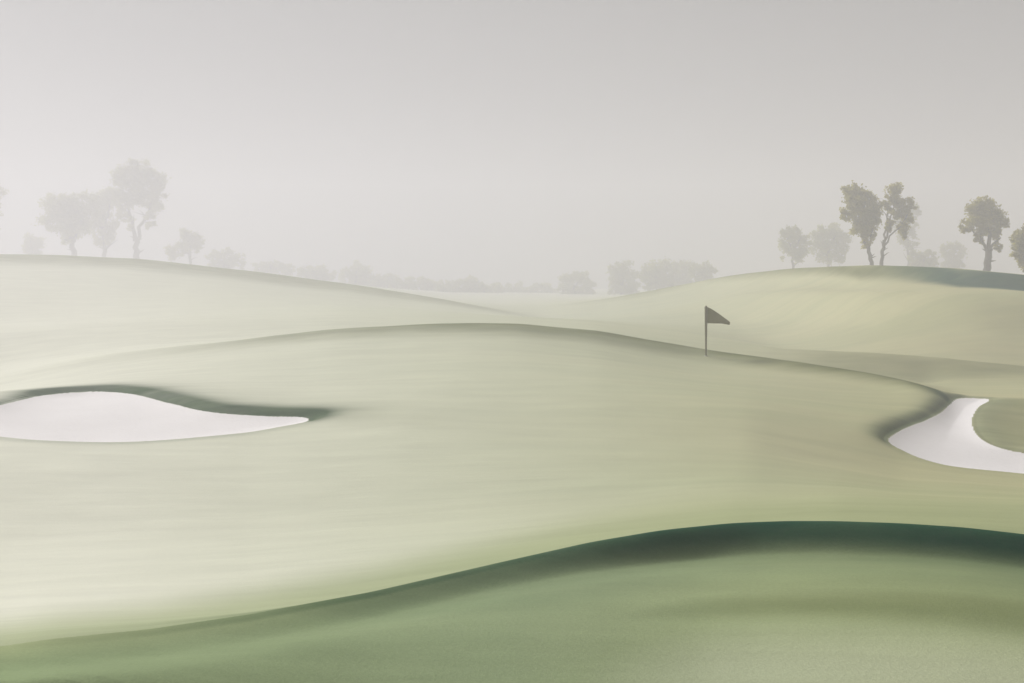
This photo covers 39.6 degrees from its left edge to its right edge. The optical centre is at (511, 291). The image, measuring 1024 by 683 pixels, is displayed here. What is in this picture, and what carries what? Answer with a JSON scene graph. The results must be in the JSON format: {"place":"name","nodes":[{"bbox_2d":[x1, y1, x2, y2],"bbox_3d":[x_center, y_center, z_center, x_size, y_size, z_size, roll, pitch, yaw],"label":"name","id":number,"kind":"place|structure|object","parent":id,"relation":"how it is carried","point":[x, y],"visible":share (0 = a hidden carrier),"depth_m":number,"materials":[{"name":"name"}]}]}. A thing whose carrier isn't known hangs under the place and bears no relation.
{"place":"outdoors","nodes":[
{"label":"outdoors","id":0,"kind":"place"},
{"bbox_2d":[0,254,544,366],"bbox_3d":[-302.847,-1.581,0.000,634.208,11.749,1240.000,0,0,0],"label":"hill","id":1,"kind":"structure","parent":0,"point":[53,306],"depth_m":111.11,"materials":[{"name":"green plant"}]},
{"bbox_2d":[0,183,8,228],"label":"tree","id":2,"kind":"object","parent":1,"relation":"on","point":[2,192],"visible":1,"depth_m":370.30,"materials":[{"name":"grey plant"}]},
{"bbox_2d":[21,232,46,254],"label":"bush","id":3,"kind":"object","parent":1,"relation":"on","point":[32,245],"visible":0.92,"depth_m":429.24,"materials":[{"name":"grey plant"}]},
{"bbox_2d":[34,189,103,255],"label":"tree","id":4,"kind":"object","parent":1,"relation":"on","point":[68,214],"visible":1,"depth_m":374.97,"materials":[{"name":"grey plant"}]},
{"bbox_2d":[85,183,120,256],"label":"tree","id":5,"kind":"object","parent":1,"relation":"on","point":[103,196],"visible":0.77,"depth_m":399.25,"materials":[{"name":"grey plant"}]},
{"bbox_2d":[107,157,171,258],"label":"tree","id":6,"kind":"object","parent":1,"relation":"on","point":[133,195],"visible":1,"depth_m":380.95,"materials":[{"name":"grey plant"}]},
{"bbox_2d":[163,227,204,263],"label":"tree","id":7,"kind":"object","parent":1,"relation":"on","point":[190,243],"visible":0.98,"depth_m":399.10,"materials":[{"name":"grey plant"}]},
{"bbox_2d":[203,247,246,269],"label":"bush","id":8,"kind":"object","parent":1,"relation":"on","point":[233,259],"visible":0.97,"depth_m":429.51,"materials":[{"name":"grey plant"}]},
{"bbox_2d":[250,259,295,275],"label":"bush","id":9,"kind":"object","parent":1,"relation":"on","point":[284,269],"visible":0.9,"depth_m":449.75,"materials":[{"name":"grey plant"}]},
{"bbox_2d":[296,263,337,280],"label":"bush","id":10,"kind":"object","parent":1,"relation":"on","point":[316,273],"visible":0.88,"depth_m":439.10,"materials":[{"name":"grey plant"}]},
{"bbox_2d":[338,260,375,285],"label":"bush","id":11,"kind":"object","parent":1,"relation":"on","point":[359,277],"visible":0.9,"depth_m":448.82,"materials":[{"name":"grey plant"}]},
{"bbox_2d":[368,272,409,287],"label":"thicket","id":12,"kind":"object","parent":1,"relation":"on","point":[384,281],"visible":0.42,"depth_m":458.83,"materials":[{"name":"grey plant"}]},
{"bbox_2d":[388,276,459,290],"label":"thicket","id":13,"kind":"object","parent":1,"relation":"on","point":[423,283],"visible":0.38,"depth_m":429.00,"materials":[{"name":"grey plant"}]},
{"bbox_2d":[434,275,504,292],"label":"thicket","id":14,"kind":"object","parent":1,"relation":"on","point":[472,284],"visible":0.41,"depth_m":408.33,"materials":[{"name":"grey plant"}]},
{"bbox_2d":[487,281,558,292],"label":"thicket","id":15,"kind":"object","parent":1,"relation":"on","point":[543,288],"visible":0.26,"depth_m":439.56,"materials":[{"name":"grey plant"}]},
{"bbox_2d":[0,323,1023,621],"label":"fairway","id":16,"kind":"structure","parent":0,"point":[408,453],"depth_m":34.82,"materials":[{"name":"green plant"}]},
{"bbox_2d":[0,391,307,441],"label":"sand bunker","id":17,"kind":"object","parent":16,"relation":"on","point":[96,416],"visible":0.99,"depth_m":41.42},
{"bbox_2d":[704,306,729,355],"bbox_3d":[8.891,1.802,61.644,1.107,2.432,0.150,0,0,4],"label":"golf flag","id":18,"kind":"object","parent":16,"relation":"on","point":[712,316],"visible":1,"depth_m":61.67,"materials":[{"name":"fabric"}]},
{"bbox_2d":[889,398,1023,473],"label":"sand bunker","id":19,"kind":"object","parent":16,"relation":"on","point":[948,436],"visible":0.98,"depth_m":42.83},
{"bbox_2d":[0,521,1023,682],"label":"ground","id":20,"kind":"structure","parent":0,"point":[811,602],"depth_m":9.92,"materials":[{"name":"green plant"}]},
{"bbox_2d":[0,0,1023,288],"label":"sky","id":21,"kind":"structure","parent":0,"point":[529,142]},
{"bbox_2d":[545,265,1023,382],"bbox_3d":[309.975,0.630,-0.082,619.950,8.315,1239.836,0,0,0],"label":"hill","id":22,"kind":"structure","parent":0,"point":[924,324],"depth_m":98.43,"materials":[{"name":"green plant"}]},
{"bbox_2d":[556,270,596,293],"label":"tree","id":23,"kind":"object","parent":22,"relation":"on","point":[587,284],"visible":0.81,"depth_m":398.65,"materials":[{"name":"grey plant"}]},
{"bbox_2d":[605,259,641,294],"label":"tree","id":24,"kind":"object","parent":22,"relation":"on","point":[619,283],"visible":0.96,"depth_m":379.04,"materials":[{"name":"grey plant"}]},
{"bbox_2d":[637,256,680,290],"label":"tree","id":25,"kind":"object","parent":22,"relation":"on","point":[655,276],"visible":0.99,"depth_m":364.00,"materials":[{"name":"grey plant"}]},
{"bbox_2d":[670,259,695,285],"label":"tree","id":26,"kind":"object","parent":22,"relation":"on","point":[682,267],"visible":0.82,"depth_m":388.81,"materials":[{"name":"grey plant"}]},
{"bbox_2d":[688,260,717,281],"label":"tree","id":27,"kind":"object","parent":22,"relation":"on","point":[706,271],"visible":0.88,"depth_m":349.35,"materials":[{"name":"grey plant"}]},
{"bbox_2d":[777,224,811,268],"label":"tree","id":28,"kind":"object","parent":22,"relation":"on","point":[798,254],"visible":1,"depth_m":289.84,"materials":[{"name":"grey plant"}]},
{"bbox_2d":[807,222,851,266],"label":"tree","id":29,"kind":"object","parent":22,"relation":"on","point":[836,236],"visible":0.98,"depth_m":312.07,"materials":[{"name":"grey plant"}]},
{"bbox_2d":[839,180,884,264],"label":"tree","id":30,"kind":"object","parent":22,"relation":"on","point":[856,197],"visible":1,"depth_m":163.39,"materials":[{"name":"green plant"}]},
{"bbox_2d":[879,182,918,264],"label":"tree","id":31,"kind":"object","parent":22,"relation":"on","point":[898,203],"visible":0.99,"depth_m":168.77,"materials":[{"name":"green plant"}]},
{"bbox_2d":[892,202,921,265],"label":"tree","id":32,"kind":"object","parent":22,"relation":"on","point":[912,234],"visible":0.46,"depth_m":329.83,"materials":[{"name":"grey plant"}]},
{"bbox_2d":[907,249,939,266],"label":"bush","id":33,"kind":"object","parent":22,"relation":"on","point":[920,259],"visible":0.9,"depth_m":318.82,"materials":[{"name":"grey plant"}]},
{"bbox_2d":[938,241,968,268],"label":"bush","id":34,"kind":"object","parent":22,"relation":"on","point":[955,261],"visible":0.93,"depth_m":363.75,"materials":[{"name":"grey plant"}]},
{"bbox_2d":[957,195,1010,270],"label":"tree","id":35,"kind":"object","parent":22,"relation":"on","point":[985,215],"visible":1,"depth_m":161.61,"materials":[{"name":"green plant"}]},
{"bbox_2d":[1008,223,1023,271],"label":"tree","id":36,"kind":"object","parent":22,"relation":"on","point":[1017,242],"visible":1,"depth_m":149.66,"materials":[{"name":"green plant"}]}
]}

